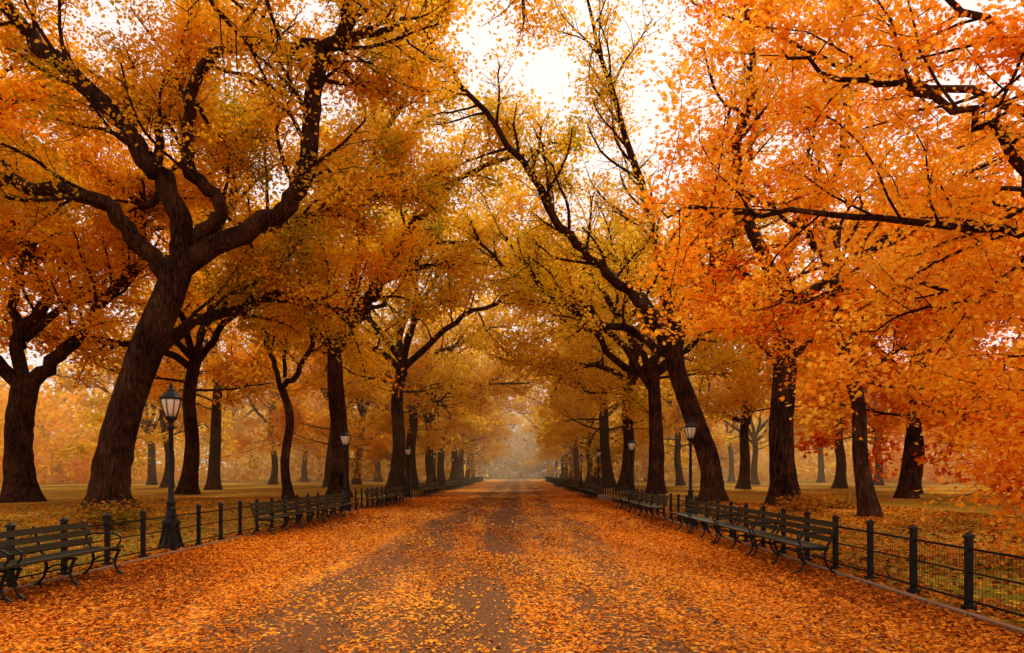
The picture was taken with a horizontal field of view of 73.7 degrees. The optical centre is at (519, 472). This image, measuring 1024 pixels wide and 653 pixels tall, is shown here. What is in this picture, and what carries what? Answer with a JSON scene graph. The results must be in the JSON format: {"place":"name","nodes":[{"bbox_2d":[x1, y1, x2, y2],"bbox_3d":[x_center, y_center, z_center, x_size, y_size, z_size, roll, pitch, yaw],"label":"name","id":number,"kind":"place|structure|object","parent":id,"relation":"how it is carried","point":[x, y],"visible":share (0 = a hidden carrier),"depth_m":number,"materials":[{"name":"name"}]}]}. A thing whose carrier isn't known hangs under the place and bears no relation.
{"place":"outdoors","nodes":[
{"label":"outdoors","id":0,"kind":"place"},
{"bbox_2d":[0,479,1023,652],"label":"path","id":1,"kind":"structure","parent":0,"point":[517,641],"depth_m":8.74,"materials":[{"name":"brown soil"}]},
{"bbox_2d":[0,550,16,603],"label":"park bench","id":2,"kind":"object","parent":1,"relation":"on","point":[4,570],"visible":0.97,"depth_m":8.58,"materials":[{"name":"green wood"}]},
{"bbox_2d":[0,521,126,599],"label":"park bench","id":3,"kind":"object","parent":1,"relation":"on","point":[43,557],"visible":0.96,"depth_m":9.91,"materials":[{"name":"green wood"}]},
{"bbox_2d":[249,499,301,534],"bbox_3d":[-6.720,1.209,19.000,0.740,0.880,2.350,0,0,0],"label":"park bench","id":4,"kind":"object","parent":1,"relation":"on","point":[262,510],"visible":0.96,"depth_m":18.82,"materials":[{"name":"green wood"}]},
{"bbox_2d":[282,496,325,527],"bbox_3d":[-6.720,1.209,21.420,0.740,0.880,2.350,0,0,0],"label":"park bench","id":5,"kind":"object","parent":1,"relation":"on","point":[309,510],"visible":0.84,"depth_m":21.40,"materials":[{"name":"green wood"}]},
{"bbox_2d":[307,495,345,521],"bbox_3d":[-6.720,1.209,23.840,0.740,0.880,2.350,0,0,0],"label":"park bench","id":6,"kind":"object","parent":1,"relation":"on","point":[330,507],"visible":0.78,"depth_m":23.82,"materials":[{"name":"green wood"}]},
{"bbox_2d":[327,493,358,516],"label":"park bench","id":7,"kind":"object","parent":1,"relation":"on","point":[341,497],"visible":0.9,"depth_m":26.24,"materials":[{"name":"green wood"}]},
{"bbox_2d":[364,489,387,508],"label":"park bench","id":8,"kind":"object","parent":1,"relation":"on","point":[372,494],"visible":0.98,"depth_m":32.00,"materials":[{"name":"green wood"}]},
{"bbox_2d":[376,488,396,505],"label":"park bench","id":9,"kind":"object","parent":1,"relation":"on","point":[382,492],"visible":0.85,"depth_m":34.60,"materials":[{"name":"green wood"}]},
{"bbox_2d":[386,487,403,503],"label":"park bench","id":10,"kind":"object","parent":1,"relation":"on","point":[391,493],"visible":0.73,"depth_m":37.03,"materials":[{"name":"green wood"}]},
{"bbox_2d":[394,486,411,501],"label":"park bench","id":11,"kind":"object","parent":1,"relation":"on","point":[405,494],"visible":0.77,"depth_m":39.45,"materials":[{"name":"green wood"}]},
{"bbox_2d":[417,484,429,496],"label":"park bench","id":12,"kind":"object","parent":1,"relation":"on","point":[418,486],"visible":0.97,"depth_m":48.01,"materials":[{"name":"green wood"}]},
{"bbox_2d":[422,483,434,494],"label":"park bench","id":13,"kind":"object","parent":1,"relation":"on","point":[428,490],"visible":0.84,"depth_m":50.60,"materials":[{"name":"green wood"}]},
{"bbox_2d":[427,483,438,494],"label":"park bench","id":14,"kind":"object","parent":1,"relation":"on","point":[430,485],"visible":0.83,"depth_m":53.02,"materials":[{"name":"green wood"}]},
{"bbox_2d":[570,482,579,491],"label":"park bench","id":15,"kind":"object","parent":1,"relation":"on","point":[575,487],"visible":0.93,"depth_m":58.10,"materials":[{"name":"green wood"}]},
{"bbox_2d":[583,484,594,496],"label":"park bench","id":16,"kind":"object","parent":1,"relation":"on","point":[593,485],"visible":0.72,"depth_m":47.02,"materials":[{"name":"green wood"}]},
{"bbox_2d":[587,485,599,497],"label":"park bench","id":17,"kind":"object","parent":1,"relation":"on","point":[593,491],"visible":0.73,"depth_m":44.61,"materials":[{"name":"green wood"}]},
{"bbox_2d":[590,485,604,499],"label":"park bench","id":18,"kind":"object","parent":1,"relation":"on","point":[598,492],"visible":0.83,"depth_m":41.87,"materials":[{"name":"green wood"}]},
{"bbox_2d":[597,494,610,500],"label":"stone block","id":19,"kind":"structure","parent":1,"relation":"on","point":[603,497],"depth_m":39.86,"materials":[{"name":"stone"}]},
{"bbox_2d":[612,489,632,508],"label":"park bench","id":20,"kind":"object","parent":1,"relation":"on","point":[626,496],"visible":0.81,"depth_m":31.95,"materials":[{"name":"green wood"}]},
{"bbox_2d":[620,491,642,511],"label":"park bench","id":21,"kind":"object","parent":1,"relation":"on","point":[633,494],"visible":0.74,"depth_m":29.52,"materials":[{"name":"green wood"}]},
{"bbox_2d":[628,492,654,515],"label":"park bench","id":22,"kind":"object","parent":1,"relation":"on","point":[642,499],"visible":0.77,"depth_m":27.10,"materials":[{"name":"green wood"}]},
{"bbox_2d":[638,493,668,519],"bbox_3d":[4.820,1.209,24.700,0.740,0.880,2.350,0,0,0],"label":"park bench","id":23,"kind":"object","parent":1,"relation":"on","point":[648,506],"visible":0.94,"depth_m":24.46,"materials":[{"name":"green wood"}]},
{"bbox_2d":[668,499,710,533],"bbox_3d":[4.820,1.209,19.460,0.740,0.880,2.350,0,0,0],"label":"park bench","id":24,"kind":"object","parent":1,"relation":"on","point":[685,514],"visible":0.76,"depth_m":19.44,"materials":[{"name":"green wood"}]},
{"bbox_2d":[687,502,740,542],"bbox_3d":[4.820,1.209,17.040,0.740,0.880,2.350,0,0,0],"label":"park bench","id":25,"kind":"object","parent":1,"relation":"on","point":[710,520],"visible":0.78,"depth_m":17.02,"materials":[{"name":"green wood"}]},
{"bbox_2d":[712,506,779,555],"bbox_3d":[4.820,1.209,14.620,0.740,0.880,2.350,0,0,0],"label":"park bench","id":26,"kind":"object","parent":1,"relation":"on","point":[735,528],"visible":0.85,"depth_m":14.58,"materials":[{"name":"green wood"}]},
{"bbox_2d":[748,512,836,573],"bbox_3d":[4.820,1.209,12.200,0.740,0.880,2.350,0,0,0],"label":"park bench","id":27,"kind":"object","parent":1,"relation":"on","point":[798,543],"visible":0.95,"depth_m":11.96,"materials":[{"name":"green wood"}]},
{"bbox_2d":[0,474,1023,632],"bbox_3d":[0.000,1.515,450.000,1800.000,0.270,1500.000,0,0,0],"label":"lawn ground","id":28,"kind":"structure","parent":0,"point":[73,492],"depth_m":23.76,"materials":[{"name":"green plant"}]},
{"bbox_2d":[0,301,49,455],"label":"elm tree","id":29,"kind":"object","parent":28,"relation":"on","point":[6,350],"visible":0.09,"depth_m":59.77,"materials":[{"name":"orange plant"}]},
{"bbox_2d":[0,135,109,339],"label":"elm tree","id":30,"kind":"object","parent":28,"relation":"on","point":[42,264],"visible":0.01,"depth_m":41.31,"materials":[{"name":"orange plant"}]},
{"bbox_2d":[0,13,179,306],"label":"elm tree","id":31,"kind":"object","parent":28,"relation":"on","point":[6,90],"visible":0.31,"depth_m":30.14,"materials":[{"name":"orange plant"}]},
{"bbox_2d":[52,499,153,531],"bbox_3d":[-10.697,1.191,18.235,2.682,0.979,3.542,0,0,-25],"label":"shrub","id":32,"kind":"object","parent":28,"relation":"on","point":[94,518],"visible":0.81,"depth_m":17.70,"materials":[{"name":"orange plant"}]},
{"bbox_2d":[0,348,206,486],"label":"distant tree mass","id":33,"kind":"object","parent":28,"relation":"on","point":[46,462],"visible":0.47,"depth_m":88.71,"materials":[{"name":"orange plant"}]},
{"bbox_2d":[0,36,233,502],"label":"elm tree","id":34,"kind":"object","parent":28,"relation":"on","point":[20,483],"visible":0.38,"depth_m":33.46,"materials":[{"name":"orange plant"}]},
{"bbox_2d":[61,497,178,521],"bbox_3d":[-11.950,1.182,20.296,3.607,1.011,2.881,0,0,22],"label":"shrub","id":35,"kind":"object","parent":28,"relation":"on","point":[120,508],"visible":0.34,"depth_m":20.40,"materials":[{"name":"orange plant"}]},
{"bbox_2d":[51,277,250,487],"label":"elm tree","id":36,"kind":"object","parent":28,"relation":"on","point":[161,435],"visible":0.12,"depth_m":63.80,"materials":[{"name":"orange plant"}]},
{"bbox_2d":[41,330,264,484],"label":"elm tree","id":37,"kind":"object","parent":28,"relation":"on","point":[151,476],"visible":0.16,"depth_m":79.34,"materials":[{"name":"orange plant"}]},
{"bbox_2d":[0,161,340,494],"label":"elm tree","id":38,"kind":"object","parent":28,"relation":"on","point":[195,355],"visible":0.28,"depth_m":45.25,"materials":[{"name":"orange plant"}]},
{"bbox_2d":[157,382,184,548],"bbox_3d":[-7.650,-0.175,15.000,0.540,3.650,0.540,0,0,0],"label":"street lamp","id":39,"kind":"object","parent":28,"relation":"on","point":[171,398],"visible":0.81,"depth_m":14.93,"materials":[{"name":"black metal"}]},
{"bbox_2d":[153,358,295,481],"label":"elm tree","id":40,"kind":"object","parent":28,"relation":"on","point":[236,426],"visible":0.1,"depth_m":102.63,"materials":[{"name":"orange plant"}]},
{"bbox_2d":[117,230,364,489],"bbox_3d":[-23.753,-9.640,57.371,20.143,23.099,21.584,0,0,2],"label":"elm tree","id":41,"kind":"object","parent":28,"relation":"on","point":[218,402],"visible":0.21,"depth_m":55.20,"materials":[{"name":"orange plant"}]},
{"bbox_2d":[0,476,483,587],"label":"iron fence","id":42,"kind":"object","parent":28,"relation":"on","point":[10,526],"visible":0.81,"depth_m":14.34,"materials":[{"name":"black metal"}]},
{"bbox_2d":[0,0,485,511],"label":"elm tree","id":43,"kind":"object","parent":28,"relation":"on","point":[185,102],"visible":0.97,"depth_m":25.71,"materials":[{"name":"orange plant"}]},
{"bbox_2d":[3,480,486,591],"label":"stone kerb","id":44,"kind":"structure","parent":28,"relation":"on","point":[65,576],"depth_m":12.79,"materials":[{"name":"stone"}]},
{"bbox_2d":[198,338,328,484],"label":"elm tree","id":45,"kind":"object","parent":28,"relation":"on","point":[246,442],"visible":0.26,"depth_m":83.29,"materials":[{"name":"orange plant"}]},
{"bbox_2d":[190,226,369,499],"bbox_3d":[-13.612,-5.902,37.938,11.257,15.557,6.504,0,0,28],"label":"elm tree","id":46,"kind":"object","parent":28,"relation":"on","point":[287,488],"visible":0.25,"depth_m":36.84,"materials":[{"name":"orange plant"}]},
{"bbox_2d":[246,402,354,480],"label":"elm tree","id":47,"kind":"object","parent":28,"relation":"on","point":[301,449],"visible":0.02,"depth_m":129.58,"materials":[{"name":"orange plant"}]},
{"bbox_2d":[252,362,352,481],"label":"elm tree","id":48,"kind":"object","parent":28,"relation":"on","point":[304,477],"visible":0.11,"depth_m":107.84,"materials":[{"name":"orange plant"}]},
{"bbox_2d":[258,339,405,486],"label":"elm tree","id":49,"kind":"object","parent":28,"relation":"on","point":[327,434],"visible":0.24,"depth_m":67.98,"materials":[{"name":"orange plant"}]},
{"bbox_2d":[339,428,350,509],"bbox_3d":[-7.650,-0.175,30.000,0.540,3.650,0.540,0,0,0],"label":"street lamp","id":50,"kind":"object","parent":28,"relation":"on","point":[345,437],"visible":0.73,"depth_m":29.93,"materials":[{"name":"black metal"}]},
{"bbox_2d":[144,0,584,139],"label":"elm tree","id":51,"kind":"object","parent":28,"relation":"on","point":[214,4],"visible":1,"depth_m":17.56,"materials":[{"name":"orange plant"}]},
{"bbox_2d":[303,331,449,484],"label":"elm tree","id":52,"kind":"object","parent":28,"relation":"on","point":[362,409],"visible":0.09,"depth_m":83.66,"materials":[{"name":"orange plant"}]},
{"bbox_2d":[355,393,436,479],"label":"elm tree","id":53,"kind":"object","parent":28,"relation":"on","point":[390,464],"visible":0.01,"depth_m":128.34,"materials":[{"name":"orange plant"}]},
{"bbox_2d":[186,0,606,496],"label":"elm tree","id":54,"kind":"object","parent":28,"relation":"on","point":[337,406],"visible":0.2,"depth_m":39.08,"materials":[{"name":"orange plant"}]},
{"bbox_2d":[203,178,589,492],"bbox_3d":[-9.601,-11.224,51.340,24.669,26.400,23.022,0,0,-18],"label":"elm tree","id":55,"kind":"object","parent":28,"relation":"on","point":[452,300],"visible":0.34,"depth_m":51.99,"materials":[{"name":"orange plant"}]},
{"bbox_2d":[296,385,504,481],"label":"elm tree","id":56,"kind":"object","parent":28,"relation":"on","point":[378,478],"visible":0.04,"depth_m":104.69,"materials":[{"name":"orange plant"}]},
{"bbox_2d":[404,445,410,496],"bbox_3d":[-7.650,-0.175,47.000,0.540,3.650,0.540,0,0,0],"label":"street lamp","id":57,"kind":"object","parent":28,"relation":"on","point":[407,450],"visible":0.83,"depth_m":46.94,"materials":[{"name":"black metal"}]},
{"bbox_2d":[348,300,509,485],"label":"elm tree","id":58,"kind":"object","parent":28,"relation":"on","point":[382,421],"visible":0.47,"depth_m":66.75,"materials":[{"name":"orange plant"}]},
{"bbox_2d":[315,244,552,489],"bbox_3d":[-7.959,-10.047,65.299,22.376,23.947,20.883,0,0,43],"label":"elm tree","id":59,"kind":"object","parent":28,"relation":"on","point":[410,399],"visible":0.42,"depth_m":63.28,"materials":[{"name":"orange plant"}]},
{"bbox_2d":[433,452,436,485],"bbox_3d":[-7.650,-0.175,62.000,0.540,3.650,0.540,0,0,0],"label":"street lamp","id":60,"kind":"object","parent":28,"relation":"on","point":[434,456],"visible":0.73,"depth_m":61.95,"materials":[{"name":"black metal"}]},
{"bbox_2d":[363,325,537,484],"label":"elm tree","id":61,"kind":"object","parent":28,"relation":"on","point":[440,469],"visible":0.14,"depth_m":85.71,"materials":[{"name":"orange plant"}]},
{"bbox_2d":[415,331,522,483],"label":"elm tree","id":62,"kind":"object","parent":28,"relation":"on","point":[454,453],"visible":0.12,"depth_m":96.30,"materials":[{"name":"orange plant"}]},
{"bbox_2d":[420,411,528,477],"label":"elm tree","id":63,"kind":"object","parent":28,"relation":"on","point":[514,424],"visible":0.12,"depth_m":140.51,"materials":[{"name":"orange plant"}]},
{"bbox_2d":[416,359,546,478],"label":"elm tree","id":64,"kind":"object","parent":28,"relation":"on","point":[460,456],"visible":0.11,"depth_m":110.06,"materials":[{"name":"orange plant"}]},
{"bbox_2d":[436,391,531,479],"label":"elm tree","id":65,"kind":"object","parent":28,"relation":"on","point":[484,455],"visible":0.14,"depth_m":121.74,"materials":[{"name":"orange plant"}]},
{"bbox_2d":[0,383,998,481],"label":"distant tree mass","id":66,"kind":"object","parent":28,"relation":"on","point":[808,469],"visible":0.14,"depth_m":122.53,"materials":[{"name":"orange plant"}]},
{"bbox_2d":[0,495,1023,652],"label":"fallen leaves","id":67,"kind":"object","parent":28,"relation":"on","point":[963,624],"visible":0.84,"depth_m":10.12,"materials":[{"name":"orange plant"}]},
{"bbox_2d":[223,408,813,478],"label":"distant tree mass","id":68,"kind":"object","parent":28,"relation":"on","point":[510,467],"visible":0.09,"depth_m":190.53,"materials":[{"name":"orange plant"}]},
{"bbox_2d":[520,399,586,478],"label":"elm tree","id":69,"kind":"object","parent":28,"relation":"on","point":[530,462],"visible":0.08,"depth_m":145.21,"materials":[{"name":"orange plant"}]},
{"bbox_2d":[499,378,618,481],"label":"elm tree","id":70,"kind":"object","parent":28,"relation":"on","point":[574,457],"visible":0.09,"depth_m":102.83,"materials":[{"name":"orange plant"}]},
{"bbox_2d":[502,390,620,479],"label":"elm tree","id":71,"kind":"object","parent":28,"relation":"on","point":[529,415],"visible":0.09,"depth_m":116.83,"materials":[{"name":"orange plant"}]},
{"bbox_2d":[458,208,683,487],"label":"elm tree","id":72,"kind":"object","parent":28,"relation":"on","point":[605,458],"visible":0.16,"depth_m":67.43,"materials":[{"name":"orange plant"}]},
{"bbox_2d":[516,396,638,478],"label":"elm tree","id":73,"kind":"object","parent":28,"relation":"on","point":[566,476],"visible":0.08,"depth_m":129.56,"materials":[{"name":"orange plant"}]},
{"bbox_2d":[579,453,583,487],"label":"street lamp","id":74,"kind":"object","parent":28,"relation":"on","point":[581,456],"visible":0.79,"depth_m":66.94,"materials":[{"name":"black metal"}]},
{"bbox_2d":[529,349,645,483],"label":"elm tree","id":75,"kind":"object","parent":28,"relation":"on","point":[588,475],"visible":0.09,"depth_m":88.61,"materials":[{"name":"orange plant"}]},
{"bbox_2d":[356,0,835,501],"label":"elm tree","id":76,"kind":"object","parent":28,"relation":"on","point":[712,488],"visible":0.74,"depth_m":34.17,"materials":[{"name":"orange plant"}]},
{"bbox_2d":[595,447,601,488],"bbox_3d":[6.100,-0.175,52.500,0.540,3.650,0.540,0,0,0],"label":"street lamp","id":77,"kind":"object","parent":28,"relation":"on","point":[598,451],"visible":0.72,"depth_m":52.43,"materials":[{"name":"black metal"}]},
{"bbox_2d":[457,207,756,490],"bbox_3d":[7.590,-10.381,54.883,23.027,24.643,21.490,0,0,18],"label":"elm tree","id":78,"kind":"object","parent":28,"relation":"on","point":[560,362],"visible":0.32,"depth_m":54.05,"materials":[{"name":"orange plant"}]},
{"bbox_2d":[536,315,695,484],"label":"elm tree","id":79,"kind":"object","parent":28,"relation":"on","point":[616,448],"visible":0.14,"depth_m":77.03,"materials":[{"name":"orange plant"}]},
{"bbox_2d":[627,436,635,502],"bbox_3d":[6.100,-0.175,37.000,0.540,3.650,0.540,0,0,0],"label":"street lamp","id":80,"kind":"object","parent":28,"relation":"on","point":[631,442],"visible":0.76,"depth_m":36.94,"materials":[{"name":"black metal"}]},
{"bbox_2d":[612,389,672,480],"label":"elm tree","id":81,"kind":"object","parent":28,"relation":"on","point":[667,461],"visible":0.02,"depth_m":129.70,"materials":[{"name":"orange plant"}]},
{"bbox_2d":[609,364,695,461],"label":"elm tree","id":82,"kind":"object","parent":28,"relation":"on","point":[682,439],"visible":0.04,"depth_m":108.26,"materials":[{"name":"orange plant"}]},
{"bbox_2d":[426,133,893,493],"bbox_3d":[8.143,-10.432,49.390,31.665,24.761,21.085,0,0,-12],"label":"elm tree","id":83,"kind":"object","parent":28,"relation":"on","point":[652,409],"visible":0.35,"depth_m":46.87,"materials":[{"name":"orange plant"}]},
{"bbox_2d":[593,343,730,485],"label":"elm tree","id":84,"kind":"object","parent":28,"relation":"on","point":[678,458],"visible":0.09,"depth_m":77.71,"materials":[{"name":"orange plant"}]},
{"bbox_2d":[684,417,696,513],"bbox_3d":[6.100,-0.175,24.300,0.540,3.650,0.540,0,0,0],"label":"street lamp","id":85,"kind":"object","parent":28,"relation":"on","point":[690,427],"visible":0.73,"depth_m":24.23,"materials":[{"name":"black metal"}]},
{"bbox_2d":[648,388,769,481],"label":"elm tree","id":86,"kind":"object","parent":28,"relation":"on","point":[731,477],"visible":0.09,"depth_m":105.98,"materials":[{"name":"orange plant"}]},
{"bbox_2d":[683,386,758,462],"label":"elm tree","id":87,"kind":"object","parent":28,"relation":"on","point":[722,451],"visible":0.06,"depth_m":122.93,"materials":[{"name":"orange plant"}]},
{"bbox_2d":[609,234,882,488],"bbox_3d":[20.423,-8.393,60.102,27.922,20.638,18.391,0,0,49],"label":"elm tree","id":88,"kind":"object","parent":28,"relation":"on","point":[747,406],"visible":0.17,"depth_m":57.31,"materials":[{"name":"orange plant"}]},
{"bbox_2d":[692,359,818,484],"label":"elm tree","id":89,"kind":"object","parent":28,"relation":"on","point":[754,444],"visible":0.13,"depth_m":83.78,"materials":[{"name":"orange plant"}]},
{"bbox_2d":[543,480,1023,634],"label":"stone kerb","id":90,"kind":"structure","parent":28,"relation":"on","point":[969,614],"depth_m":9.12,"materials":[{"name":"stone"}]},
{"bbox_2d":[545,477,1023,616],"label":"iron fence","id":91,"kind":"object","parent":28,"relation":"on","point":[968,565],"visible":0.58,"depth_m":9.80,"materials":[{"name":"black metal"}]},
{"bbox_2d":[766,487,842,511],"bbox_3d":[11.018,1.134,25.915,2.489,1.183,3.757,0,0,41],"label":"shrub","id":92,"kind":"object","parent":28,"relation":"on","point":[795,505],"visible":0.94,"depth_m":25.65,"materials":[{"name":"orange plant"}]},
{"bbox_2d":[607,0,1023,577],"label":"maple tree","id":93,"kind":"object","parent":28,"relation":"on","point":[999,296],"visible":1,"depth_m":12.04,"materials":[{"name":"orange plant"}]},
{"bbox_2d":[629,0,1023,505],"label":"elm tree","id":94,"kind":"object","parent":28,"relation":"on","point":[783,480],"visible":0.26,"depth_m":29.20,"materials":[{"name":"orange plant"}]},
{"bbox_2d":[757,383,904,482],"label":"elm tree","id":95,"kind":"object","parent":28,"relation":"on","point":[821,476],"visible":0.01,"depth_m":103.48,"materials":[{"name":"orange plant"}]},
{"bbox_2d":[808,488,856,509],"bbox_3d":[13.038,1.179,27.498,2.533,1.065,3.230,0,0,-31],"label":"shrub","id":96,"kind":"object","parent":28,"relation":"on","point":[846,502],"visible":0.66,"depth_m":27.58,"materials":[{"name":"orange plant"}]},
{"bbox_2d":[648,61,1023,516],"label":"maple tree","id":97,"kind":"object","parent":28,"relation":"on","point":[868,504],"visible":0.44,"depth_m":21.66,"materials":[{"name":"orange plant"}]},
{"bbox_2d":[755,260,967,488],"bbox_3d":[30.531,-8.381,63.500,18.368,20.612,27.888,0,0,11],"label":"elm tree","id":98,"kind":"object","parent":28,"relation":"on","point":[840,480],"visible":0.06,"depth_m":63.43,"materials":[{"name":"orange plant"}]},
{"bbox_2d":[798,340,960,484],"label":"elm tree","id":99,"kind":"object","parent":28,"relation":"on","point":[898,438],"visible":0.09,"depth_m":79.46,"materials":[{"name":"orange plant"}]},
{"bbox_2d":[762,176,1023,493],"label":"elm tree","id":100,"kind":"object","parent":28,"relation":"on","point":[895,424],"visible":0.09,"depth_m":45.34,"materials":[{"name":"orange plant"}]},
{"bbox_2d":[794,149,1023,498],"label":"elm tree","id":101,"kind":"object","parent":28,"relation":"on","point":[912,461],"visible":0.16,"depth_m":37.54,"materials":[{"name":"orange plant"}]},
{"bbox_2d":[824,326,1023,483],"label":"distant tree mass","id":102,"kind":"object","parent":28,"relation":"on","point":[928,473],"visible":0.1,"depth_m":98.81,"materials":[{"name":"orange plant"}]},
{"bbox_2d":[931,324,1023,443],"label":"elm tree","id":103,"kind":"object","parent":28,"relation":"on","point":[998,335],"visible":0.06,"depth_m":60.42,"materials":[{"name":"orange plant"}]},
{"bbox_2d":[971,165,1023,421],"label":"elm tree","id":104,"kind":"object","parent":28,"relation":"on","point":[1015,200],"visible":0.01,"depth_m":38.65,"materials":[{"name":"orange plant"}]},
{"bbox_2d":[0,0,1023,472],"label":"sky","id":105,"kind":"structure","parent":0,"point":[545,73],"materials":[{"name":"white"}]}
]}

